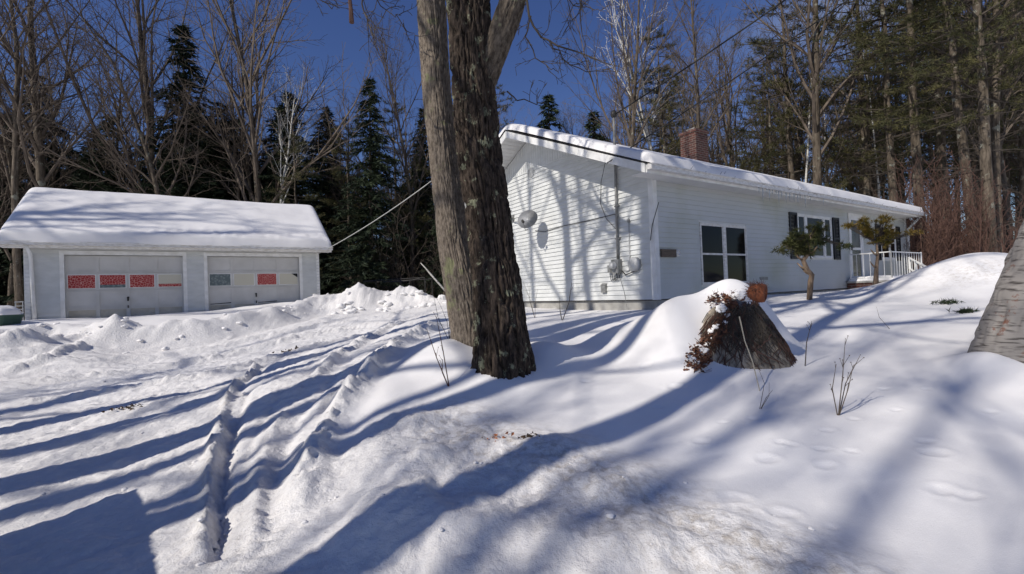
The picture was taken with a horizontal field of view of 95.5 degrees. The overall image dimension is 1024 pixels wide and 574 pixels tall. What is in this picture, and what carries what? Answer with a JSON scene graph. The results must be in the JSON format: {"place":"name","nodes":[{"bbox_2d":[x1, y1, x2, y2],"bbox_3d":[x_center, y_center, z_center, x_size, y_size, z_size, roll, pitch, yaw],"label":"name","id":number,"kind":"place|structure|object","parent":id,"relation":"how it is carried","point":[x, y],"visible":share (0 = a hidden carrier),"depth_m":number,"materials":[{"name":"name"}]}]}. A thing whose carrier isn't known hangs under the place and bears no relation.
{"place":"outdoors","nodes":[
{"label":"outdoors","id":0,"kind":"place"},
{"bbox_2d":[0,0,1014,255],"label":"sky","id":1,"kind":"structure","parent":0,"point":[336,29],"materials":[{"name":"blue"}]},
{"bbox_2d":[0,252,1023,573],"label":"ground","id":2,"kind":"structure","parent":0,"point":[908,458],"depth_m":3.81,"materials":[{"name":"snow"}]},
{"bbox_2d":[0,305,23,325],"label":"garbage cart","id":3,"kind":"object","parent":2,"relation":"on","point":[10,315],"visible":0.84,"depth_m":11.57,"materials":[{"name":"green plastic"}]},
{"bbox_2d":[0,74,49,229],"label":"bare hardwood","id":4,"kind":"object","parent":2,"relation":"on","point":[5,195],"visible":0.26,"depth_m":24.70,"materials":[{"name":"brown plant"}]},
{"bbox_2d":[0,70,83,312],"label":"spruce","id":5,"kind":"object","parent":2,"relation":"on","point":[7,272],"visible":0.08,"depth_m":26.76,"materials":[{"name":"green plant"}]},
{"bbox_2d":[0,0,120,319],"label":"bare hardwood","id":6,"kind":"object","parent":2,"relation":"on","point":[17,272],"visible":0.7,"depth_m":21.69,"materials":[{"name":"brown plant"}]},
{"bbox_2d":[2,12,123,188],"bbox_3d":[-25.962,-6.764,27.266,4.692,17.628,4.912,-2,0,4],"label":"bare hardwood","id":7,"kind":"object","parent":2,"relation":"on","point":[54,144],"visible":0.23,"depth_m":26.76,"materials":[{"name":"brown plant"}]},
{"bbox_2d":[0,0,129,187],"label":"bare hardwood","id":8,"kind":"object","parent":2,"relation":"on","point":[41,179],"visible":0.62,"depth_m":22.81,"materials":[{"name":"brown plant"}]},
{"bbox_2d":[0,128,131,303],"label":"spruce","id":9,"kind":"object","parent":2,"relation":"on","point":[75,186],"visible":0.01,"depth_m":28.76,"materials":[{"name":"green plant"}]},
{"bbox_2d":[0,0,135,306],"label":"bare hardwood","id":10,"kind":"object","parent":2,"relation":"on","point":[7,153],"visible":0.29,"depth_m":24.72,"materials":[{"name":"brown plant"}]},
{"bbox_2d":[67,147,115,191],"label":"hemlock","id":11,"kind":"object","parent":2,"relation":"on","point":[85,177],"visible":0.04,"depth_m":25.06,"materials":[{"name":"green plant"}]},
{"bbox_2d":[82,112,128,192],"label":"hemlock","id":12,"kind":"object","parent":2,"relation":"on","point":[114,186],"visible":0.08,"depth_m":25.91,"materials":[{"name":"green plant"}]},
{"bbox_2d":[0,0,224,196],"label":"bare hardwood","id":13,"kind":"object","parent":2,"relation":"on","point":[154,175],"visible":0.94,"depth_m":22.36,"materials":[{"name":"brown plant"}]},
{"bbox_2d":[63,48,163,192],"bbox_3d":[-22.319,-6.284,25.857,4.942,16.124,4.721,-4,-4,35],"label":"bare hardwood","id":14,"kind":"object","parent":2,"relation":"on","point":[117,145],"visible":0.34,"depth_m":26.39,"materials":[{"name":"brown plant"}]},
{"bbox_2d":[0,0,263,193],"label":"bare hardwood","id":15,"kind":"object","parent":2,"relation":"on","point":[140,35],"visible":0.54,"depth_m":25.13,"materials":[{"name":"brown plant"}]},
{"bbox_2d":[0,187,332,319],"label":"garage","id":16,"kind":"structure","parent":2,"relation":"on","point":[94,254],"depth_m":14.59,"materials":[{"name":"white"}]},
{"bbox_2d":[65,255,183,317],"bbox_3d":[-11.591,0.086,14.029,2.750,2.070,0.123,-2,-1,-34],"label":"overhead door","id":17,"kind":"structure","parent":16,"relation":"in","point":[97,286],"depth_m":13.97,"materials":[{"name":"white metal"}]},
{"bbox_2d":[207,256,299,309],"bbox_3d":[-8.763,0.001,15.904,2.740,2.070,0.123,-2,-1,-34],"label":"overhead door","id":18,"kind":"structure","parent":16,"relation":"in","point":[233,282],"depth_m":15.84,"materials":[{"name":"white metal"}]},
{"bbox_2d":[133,23,235,200],"bbox_3d":[-18.838,-6.794,27.176,8.145,17.438,7.862,-2,-1,2],"label":"hemlock","id":19,"kind":"object","parent":2,"relation":"on","point":[179,189],"visible":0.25,"depth_m":26.86,"materials":[{"name":"green plant"}]},
{"bbox_2d":[182,119,240,198],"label":"hemlock","id":20,"kind":"object","parent":2,"relation":"on","point":[209,150],"visible":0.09,"depth_m":27.06,"materials":[{"name":"green plant"}]},
{"bbox_2d":[168,100,262,201],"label":"spruce","id":21,"kind":"object","parent":2,"relation":"on","point":[226,195],"visible":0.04,"depth_m":28.74,"materials":[{"name":"green plant"}]},
{"bbox_2d":[165,20,270,200],"bbox_3d":[-16.918,-6.704,27.671,5.144,16.620,4.914,-4,-1,-28],"label":"bare hardwood","id":22,"kind":"object","parent":2,"relation":"on","point":[236,159],"visible":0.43,"depth_m":27.20,"materials":[{"name":"brown plant"}]},
{"bbox_2d":[182,0,279,201],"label":"bare hardwood","id":23,"kind":"object","parent":2,"relation":"on","point":[247,168],"visible":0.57,"depth_m":27.38,"materials":[{"name":"brown plant"}]},
{"bbox_2d":[115,0,382,202],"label":"bare hardwood","id":24,"kind":"object","parent":2,"relation":"on","point":[252,120],"visible":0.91,"depth_m":25.04,"materials":[{"name":"brown plant"}]},
{"bbox_2d":[245,107,323,293],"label":"hemlock","id":25,"kind":"object","parent":2,"relation":"on","point":[273,131],"visible":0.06,"depth_m":30.33,"materials":[{"name":"green plant"}]},
{"bbox_2d":[250,65,322,201],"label":"bare hardwood","id":26,"kind":"object","parent":2,"relation":"on","point":[278,106],"visible":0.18,"depth_m":30.78,"materials":[{"name":"brown plant"}]},
{"bbox_2d":[264,133,324,275],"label":"white pine","id":27,"kind":"object","parent":2,"relation":"on","point":[295,149],"visible":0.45,"depth_m":23.99,"materials":[{"name":"green plant"}]},
{"bbox_2d":[269,65,325,203],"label":"white birch","id":28,"kind":"object","parent":2,"relation":"on","point":[286,161],"visible":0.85,"depth_m":25.62,"materials":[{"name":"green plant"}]},
{"bbox_2d":[249,90,357,294],"bbox_3d":[-12.753,-4.946,26.937,7.528,12.908,8.607,-4,-1,5],"label":"hemlock","id":29,"kind":"object","parent":2,"relation":"on","point":[302,184],"visible":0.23,"depth_m":26.90,"materials":[{"name":"green plant"}]},
{"bbox_2d":[314,89,367,278],"bbox_3d":[-10.219,-5.985,28.803,4.163,14.229,3.977,-5,-4,42],"label":"bare hardwood","id":30,"kind":"object","parent":2,"relation":"on","point":[348,161],"visible":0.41,"depth_m":29.35,"materials":[{"name":"brown plant"}]},
{"bbox_2d":[296,102,386,281],"bbox_3d":[-11.025,-5.373,29.256,7.219,13.153,6.170,-2,-1,-15],"label":"bare hardwood","id":31,"kind":"object","parent":2,"relation":"on","point":[309,157],"visible":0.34,"depth_m":29.16,"materials":[{"name":"brown plant"}]},
{"bbox_2d":[314,117,376,293],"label":"white pine","id":32,"kind":"object","parent":2,"relation":"on","point":[331,202],"visible":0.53,"depth_m":25.85,"materials":[{"name":"green plant"}]},
{"bbox_2d":[302,106,395,294],"bbox_3d":[-11.980,-5.039,30.042,8.524,14.344,9.247,-2,-1,7],"label":"spruce","id":33,"kind":"object","parent":2,"relation":"on","point":[326,191],"visible":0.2,"depth_m":30.59,"materials":[{"name":"green plant"}]},
{"bbox_2d":[319,76,410,293],"bbox_3d":[-7.735,-5.121,24.651,5.942,12.534,5.747,-2,-1,-26],"label":"hemlock","id":34,"kind":"object","parent":2,"relation":"on","point":[371,212],"visible":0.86,"depth_m":24.56,"materials":[{"name":"green plant"}]},
{"bbox_2d":[292,5,452,286],"bbox_3d":[-6.321,-7.939,27.390,11.127,17.964,6.361,-2,-1,-9],"label":"bare hardwood","id":35,"kind":"object","parent":2,"relation":"on","point":[405,155],"visible":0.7,"depth_m":26.59,"materials":[{"name":"brown plant"}]},
{"bbox_2d":[343,224,413,289],"bbox_3d":[-7.066,-1.283,25.021,3.263,4.422,3.675,-1,-1,-45],"label":"bare shrub","id":36,"kind":"object","parent":2,"relation":"on","point":[384,271],"visible":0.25,"depth_m":24.68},
{"bbox_2d":[355,100,418,267],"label":"white pine","id":37,"kind":"object","parent":2,"relation":"on","point":[395,168],"visible":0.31,"depth_m":28.93,"materials":[{"name":"green plant"}]},
{"bbox_2d":[371,194,443,294],"bbox_3d":[-4.379,-1.918,24.419,5.117,5.421,5.303,-2,-1,12],"label":"bare shrub","id":38,"kind":"object","parent":2,"relation":"on","point":[413,254],"visible":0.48,"depth_m":24.42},
{"bbox_2d":[386,107,440,294],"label":"hemlock","id":39,"kind":"object","parent":2,"relation":"on","point":[426,200],"visible":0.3,"depth_m":28.15,"materials":[{"name":"green plant"}]},
{"bbox_2d":[398,95,451,297],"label":"white pine","id":40,"kind":"object","parent":2,"relation":"on","point":[418,212],"visible":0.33,"depth_m":26.19,"materials":[{"name":"green plant"}]},
{"bbox_2d":[417,194,444,297],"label":"hemlock","id":41,"kind":"object","parent":2,"relation":"on","point":[435,275],"visible":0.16,"depth_m":25.03,"materials":[{"name":"green plant"}]},
{"bbox_2d":[315,0,623,379],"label":"maple tree","id":42,"kind":"object","parent":2,"relation":"on","point":[482,280],"visible":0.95,"depth_m":5.33,"materials":[{"name":"brown plant"}]},
{"bbox_2d":[535,94,564,132],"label":"hemlock","id":43,"kind":"object","parent":2,"relation":"on","point":[547,99],"visible":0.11,"depth_m":38.04,"materials":[{"name":"green plant"}]},
{"bbox_2d":[555,100,627,143],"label":"bare hardwood","id":44,"kind":"object","parent":2,"relation":"on","point":[571,124],"visible":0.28,"depth_m":39.25,"materials":[{"name":"brown plant"}]},
{"bbox_2d":[584,108,610,141],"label":"hemlock","id":45,"kind":"object","parent":2,"relation":"on","point":[594,135],"visible":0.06,"depth_m":36.06,"materials":[{"name":"green plant"}]},
{"bbox_2d":[571,78,628,145],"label":"bare hardwood","id":46,"kind":"object","parent":2,"relation":"on","point":[608,132],"visible":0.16,"depth_m":48.81,"materials":[{"name":"brown plant"}]},
{"bbox_2d":[553,19,669,149],"bbox_3d":[7.616,-9.896,36.820,11.416,21.141,7.100,-3,-1,37],"label":"bare hardwood","id":47,"kind":"object","parent":2,"relation":"on","point":[630,108],"visible":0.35,"depth_m":35.24,"materials":[{"name":"brown plant"}]},
{"bbox_2d":[586,0,671,150],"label":"white birch","id":48,"kind":"object","parent":2,"relation":"on","point":[646,133],"visible":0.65,"depth_m":30.04,"materials":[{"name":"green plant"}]},
{"bbox_2d":[555,0,718,147],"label":"bare hardwood","id":49,"kind":"object","parent":2,"relation":"on","point":[634,97],"visible":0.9,"depth_m":29.07,"materials":[{"name":"brown plant"}]},
{"bbox_2d":[627,67,690,153],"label":"white pine","id":50,"kind":"object","parent":2,"relation":"on","point":[651,93],"visible":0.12,"depth_m":33.87,"materials":[{"name":"green plant"}]},
{"bbox_2d":[616,16,710,155],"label":"white pine","id":51,"kind":"object","parent":2,"relation":"on","point":[679,123],"visible":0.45,"depth_m":29.71,"materials":[{"name":"green plant"}]},
{"bbox_2d":[636,63,708,155],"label":"white pine","id":52,"kind":"object","parent":2,"relation":"on","point":[669,115],"visible":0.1,"depth_m":40.91,"materials":[{"name":"green plant"}]},
{"bbox_2d":[635,8,722,156],"bbox_3d":[14.236,-11.229,40.619,8.339,23.390,14.103,-3,-1,23],"label":"bare hardwood","id":53,"kind":"object","parent":2,"relation":"on","point":[701,115],"visible":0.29,"depth_m":39.08,"materials":[{"name":"brown plant"}]},
{"bbox_2d":[465,124,923,309],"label":"ranch house","id":54,"kind":"structure","parent":2,"relation":"on","point":[713,223],"depth_m":11.10,"materials":[{"name":"plastic"}]},
{"bbox_2d":[511,210,537,230],"bbox_3d":[0.252,-1.769,12.601,0.480,0.708,1.909,-2,-1,-13],"label":"satellite dish","id":55,"kind":"object","parent":54,"relation":"attached to","point":[527,218],"visible":0.98,"depth_m":11.98,"materials":[{"name":"grey metal"}]},
{"bbox_2d":[610,110,620,258],"bbox_3d":[2.242,-2.180,10.022,0.140,3.269,0.178,-2,-1,-34],"label":"service mast","id":56,"kind":"object","parent":54,"relation":"attached to","point":[613,114],"visible":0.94,"depth_m":10.01,"materials":[{"name":"grey metal"}]},
{"bbox_2d":[616,0,785,113],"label":"power line","id":57,"kind":"object","parent":56,"relation":"attached to","point":[771,9],"visible":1,"depth_m":8.89,"materials":[{"name":"black"}]},
{"bbox_2d":[699,222,748,284],"bbox_3d":[4.846,-0.743,10.575,1.810,1.370,0.030,-2,-1,-34],"label":"window","id":58,"kind":"structure","parent":54,"relation":"in","point":[723,247],"depth_m":10.54,"materials":[{"name":"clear glass"}]},
{"bbox_2d":[607,0,847,162],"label":"telephone line","id":59,"kind":"object","parent":54,"relation":"attached to","point":[739,74],"visible":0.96,"depth_m":8.17,"materials":[{"name":"black"}]},
{"bbox_2d":[797,213,832,258],"bbox_3d":[8.498,-1.403,13.022,2.000,1.200,0.030,-2,-1,-34],"label":"window","id":60,"kind":"structure","parent":54,"relation":"in","point":[803,219],"depth_m":13.17,"materials":[{"name":"white glass"}]},
{"bbox_2d":[847,213,864,277],"bbox_3d":[10.736,-1.240,14.451,1.000,2.080,0.102,-2,-1,-34],"label":"door","id":61,"kind":"structure","parent":54,"relation":"in","point":[857,247],"depth_m":14.48,"materials":[{"name":"grey glass"}]},
{"bbox_2d":[847,251,921,288],"bbox_3d":[11.781,-0.281,14.411,3.330,1.540,1.200,-2,-1,-34],"label":"porch","id":62,"kind":"object","parent":54,"relation":"attached to","point":[856,282],"visible":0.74,"depth_m":13.66,"materials":[{"name":"wood"}]},
{"bbox_2d":[652,0,762,140],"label":"bare hardwood","id":63,"kind":"object","parent":2,"relation":"on","point":[696,83],"visible":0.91,"depth_m":26.53,"materials":[{"name":"brown plant"}]},
{"bbox_2d":[654,0,809,174],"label":"bare hardwood","id":64,"kind":"object","parent":2,"relation":"on","point":[728,140],"visible":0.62,"depth_m":36.79,"materials":[{"name":"brown plant"}]},
{"bbox_2d":[683,289,797,390],"bbox_3d":[2.644,0.614,5.576,1.718,1.214,1.358,-2,-1,-36],"label":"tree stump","id":65,"kind":"object","parent":2,"relation":"on","point":[736,331],"visible":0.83,"depth_m":5.35,"materials":[{"name":"brown wood"}]},
{"bbox_2d":[743,280,767,306],"bbox_3d":[2.690,0.067,5.125,0.285,0.321,0.323,-3,-1,44],"label":"flower pot","id":66,"kind":"object","parent":65,"relation":"on","point":[757,293],"visible":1,"depth_m":5.07,"materials":[{"name":"ceramic"}]},
{"bbox_2d":[741,79,782,173],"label":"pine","id":67,"kind":"object","parent":2,"relation":"on","point":[763,114],"visible":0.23,"depth_m":35.27,"materials":[{"name":"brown plant"}]},
{"bbox_2d":[723,36,803,178],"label":"white pine","id":68,"kind":"object","parent":2,"relation":"on","point":[745,118],"visible":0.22,"depth_m":35.46,"materials":[{"name":"green plant"}]},
{"bbox_2d":[724,38,820,176],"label":"white pine","id":69,"kind":"object","parent":2,"relation":"on","point":[763,122],"visible":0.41,"depth_m":31.06,"materials":[{"name":"green plant"}]},
{"bbox_2d":[730,26,849,181],"bbox_3d":[23.302,-11.139,38.424,6.478,22.319,9.688,-2,-1,-4],"label":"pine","id":70,"kind":"object","parent":2,"relation":"on","point":[783,110],"visible":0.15,"depth_m":38.25,"materials":[{"name":"brown plant"}]},
{"bbox_2d":[723,0,868,188],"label":"white pine","id":71,"kind":"object","parent":2,"relation":"on","point":[788,142],"visible":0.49,"depth_m":28.05,"materials":[{"name":"green plant"}]},
{"bbox_2d":[742,1,868,185],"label":"bare hardwood","id":72,"kind":"object","parent":2,"relation":"on","point":[797,178],"visible":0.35,"depth_m":29.82,"materials":[{"name":"brown plant"}]},
{"bbox_2d":[767,88,851,189],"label":"white pine","id":73,"kind":"object","parent":2,"relation":"on","point":[810,175],"visible":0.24,"depth_m":29.46,"materials":[{"name":"green plant"}]},
{"bbox_2d":[770,219,852,299],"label":"pruned yew","id":74,"kind":"object","parent":2,"relation":"on","point":[803,243],"visible":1,"depth_m":9.58,"materials":[{"name":"green plant"}]},
{"bbox_2d":[726,0,929,185],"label":"bare hardwood","id":75,"kind":"object","parent":2,"relation":"on","point":[813,62],"visible":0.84,"depth_m":24.88,"materials":[{"name":"brown plant"}]},
{"bbox_2d":[784,0,893,182],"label":"white birch","id":76,"kind":"object","parent":2,"relation":"on","point":[806,162],"visible":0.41,"depth_m":27.24,"materials":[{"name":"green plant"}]},
{"bbox_2d":[830,337,864,414],"bbox_3d":[2.848,0.763,3.957,0.287,0.703,0.081,-2,-1,-6],"label":"dry weed","id":77,"kind":"object","parent":2,"relation":"on","point":[840,400],"visible":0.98,"depth_m":3.94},
{"bbox_2d":[790,0,924,196],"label":"bare hardwood","id":78,"kind":"object","parent":2,"relation":"on","point":[869,77],"visible":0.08,"depth_m":35.38,"materials":[{"name":"brown plant"}]},
{"bbox_2d":[809,68,911,198],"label":"white pine","id":79,"kind":"object","parent":2,"relation":"on","point":[855,177],"visible":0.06,"depth_m":36.36,"materials":[{"name":"green plant"}]},
{"bbox_2d":[823,30,904,197],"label":"white birch","id":80,"kind":"object","parent":2,"relation":"on","point":[878,185],"visible":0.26,"depth_m":31.78,"materials":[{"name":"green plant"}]},
{"bbox_2d":[779,0,953,195],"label":"white pine","id":81,"kind":"object","parent":2,"relation":"on","point":[864,164],"visible":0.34,"depth_m":27.03,"materials":[{"name":"green plant"}]},
{"bbox_2d":[833,86,899,197],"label":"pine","id":82,"kind":"object","parent":2,"relation":"on","point":[875,193],"visible":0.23,"depth_m":32.59,"materials":[{"name":"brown plant"}]},
{"bbox_2d":[810,0,932,197],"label":"white pine","id":83,"kind":"object","parent":2,"relation":"on","point":[883,129],"visible":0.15,"depth_m":32.76,"materials":[{"name":"green plant"}]},
{"bbox_2d":[841,213,923,284],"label":"pruned yew","id":84,"kind":"object","parent":2,"relation":"on","point":[884,238],"visible":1,"depth_m":11.19,"materials":[{"name":"green plant"}]},
{"bbox_2d":[836,23,958,224],"bbox_3d":[28.975,-10.334,35.386,7.380,19.939,7.232,1,-3,-19],"label":"white pine","id":85,"kind":"object","parent":2,"relation":"on","point":[899,172],"visible":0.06,"depth_m":35.02,"materials":[{"name":"green plant"}]},
{"bbox_2d":[807,0,988,201],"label":"white pine","id":86,"kind":"object","parent":2,"relation":"on","point":[889,148],"visible":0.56,"depth_m":24.03,"materials":[{"name":"green plant"}]},
{"bbox_2d":[809,0,1023,263],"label":"white pine","id":87,"kind":"object","parent":2,"relation":"on","point":[915,141],"visible":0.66,"depth_m":22.02,"materials":[{"name":"green plant"}]},
{"bbox_2d":[872,21,968,226],"bbox_3d":[29.441,-9.815,33.141,6.549,18.717,6.418,-4,-2,10],"label":"white pine","id":88,"kind":"object","parent":2,"relation":"on","point":[929,148],"visible":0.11,"depth_m":32.80,"materials":[{"name":"green plant"}]},
{"bbox_2d":[872,156,969,269],"bbox_3d":[14.810,-2.368,16.880,2.558,5.021,2.244,-3,-1,28],"label":"bare shrub","id":89,"kind":"object","parent":2,"relation":"on","point":[916,239],"visible":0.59,"depth_m":16.59,"materials":[{"name":"plant"}]},
{"bbox_2d":[841,0,1023,250],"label":"white pine","id":90,"kind":"object","parent":2,"relation":"on","point":[940,152],"visible":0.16,"depth_m":23.98,"materials":[{"name":"green plant"}]},
{"bbox_2d":[843,0,1023,260],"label":"white pine","id":91,"kind":"object","parent":2,"relation":"on","point":[979,62],"visible":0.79,"depth_m":16.95,"materials":[{"name":"green plant"}]},
{"bbox_2d":[902,183,969,272],"bbox_3d":[14.749,-1.808,16.532,1.957,3.841,1.717,-2,-1,12],"label":"bare shrub","id":92,"kind":"object","parent":2,"relation":"on","point":[926,246],"visible":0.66,"depth_m":16.37,"materials":[{"name":"plant"}]},
{"bbox_2d":[850,0,1023,252],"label":"white pine","id":93,"kind":"object","parent":2,"relation":"on","point":[960,126],"visible":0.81,"depth_m":18.21,"materials":[{"name":"green plant"}]},
{"bbox_2d":[895,153,979,264],"bbox_3d":[16.077,-2.610,17.579,2.395,5.359,2.730,-3,-1,36],"label":"bare shrub","id":94,"kind":"object","parent":2,"relation":"on","point":[952,212],"visible":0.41,"depth_m":17.31,"materials":[{"name":"plant"}]},
{"bbox_2d":[901,146,979,264],"bbox_3d":[16.546,-2.594,17.948,2.694,5.288,2.364,-2,-1,-41],"label":"bare shrub","id":95,"kind":"object","parent":2,"relation":"on","point":[932,205],"visible":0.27,"depth_m":17.79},
{"bbox_2d":[867,3,1023,195],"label":"pine","id":96,"kind":"object","parent":2,"relation":"on","point":[1013,129],"visible":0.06,"depth_m":27.45,"materials":[{"name":"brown plant"}]},
{"bbox_2d":[893,0,1023,252],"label":"white pine","id":97,"kind":"object","parent":2,"relation":"on","point":[1003,145],"visible":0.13,"depth_m":22.89,"materials":[{"name":"green plant"}]},
{"bbox_2d":[901,2,1019,212],"bbox_3d":[30.242,-12.765,30.191,8.281,24.711,8.116,0,-2,-41],"label":"white pine","id":98,"kind":"object","parent":2,"relation":"on","point":[972,162],"visible":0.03,"depth_m":30.33,"materials":[{"name":"green plant"}]},
{"bbox_2d":[924,167,1005,260],"bbox_3d":[16.744,-2.324,17.123,2.392,4.696,2.099,-2,-1,-27],"label":"bare shrub","id":99,"kind":"object","parent":2,"relation":"on","point":[969,239],"visible":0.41,"depth_m":17.02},
{"bbox_2d":[910,0,1023,227],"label":"tree","id":100,"kind":"object","parent":2,"relation":"on","point":[1001,96],"visible":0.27,"depth_m":18.98,"materials":[{"name":"brown plant"}]},
{"bbox_2d":[924,0,1023,229],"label":"white pine","id":101,"kind":"object","parent":2,"relation":"on","point":[1020,124],"visible":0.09,"depth_m":25.09,"materials":[{"name":"green plant"}]},
{"bbox_2d":[930,0,1023,252],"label":"tree","id":102,"kind":"object","parent":2,"relation":"on","point":[995,135],"visible":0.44,"depth_m":17.87,"materials":[{"name":"brown plant"}]},
{"bbox_2d":[937,0,1023,252],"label":"tree","id":103,"kind":"object","parent":2,"relation":"on","point":[1008,204],"visible":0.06,"depth_m":20.58,"materials":[{"name":"brown plant"}]},
{"bbox_2d":[945,0,1018,251],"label":"white pine","id":104,"kind":"object","parent":2,"relation":"on","point":[1006,153],"visible":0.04,"depth_m":27.51,"materials":[{"name":"green plant"}]},
{"bbox_2d":[944,160,1023,252],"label":"bare shrub","id":105,"kind":"object","parent":2,"relation":"on","point":[987,246],"visible":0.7,"depth_m":15.93,"materials":[{"name":"plant"}]},
{"bbox_2d":[967,220,1023,362],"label":"leaning birch","id":106,"kind":"object","parent":2,"relation":"on","point":[1000,329],"visible":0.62,"depth_m":4.58,"materials":[{"name":"grey plant"}]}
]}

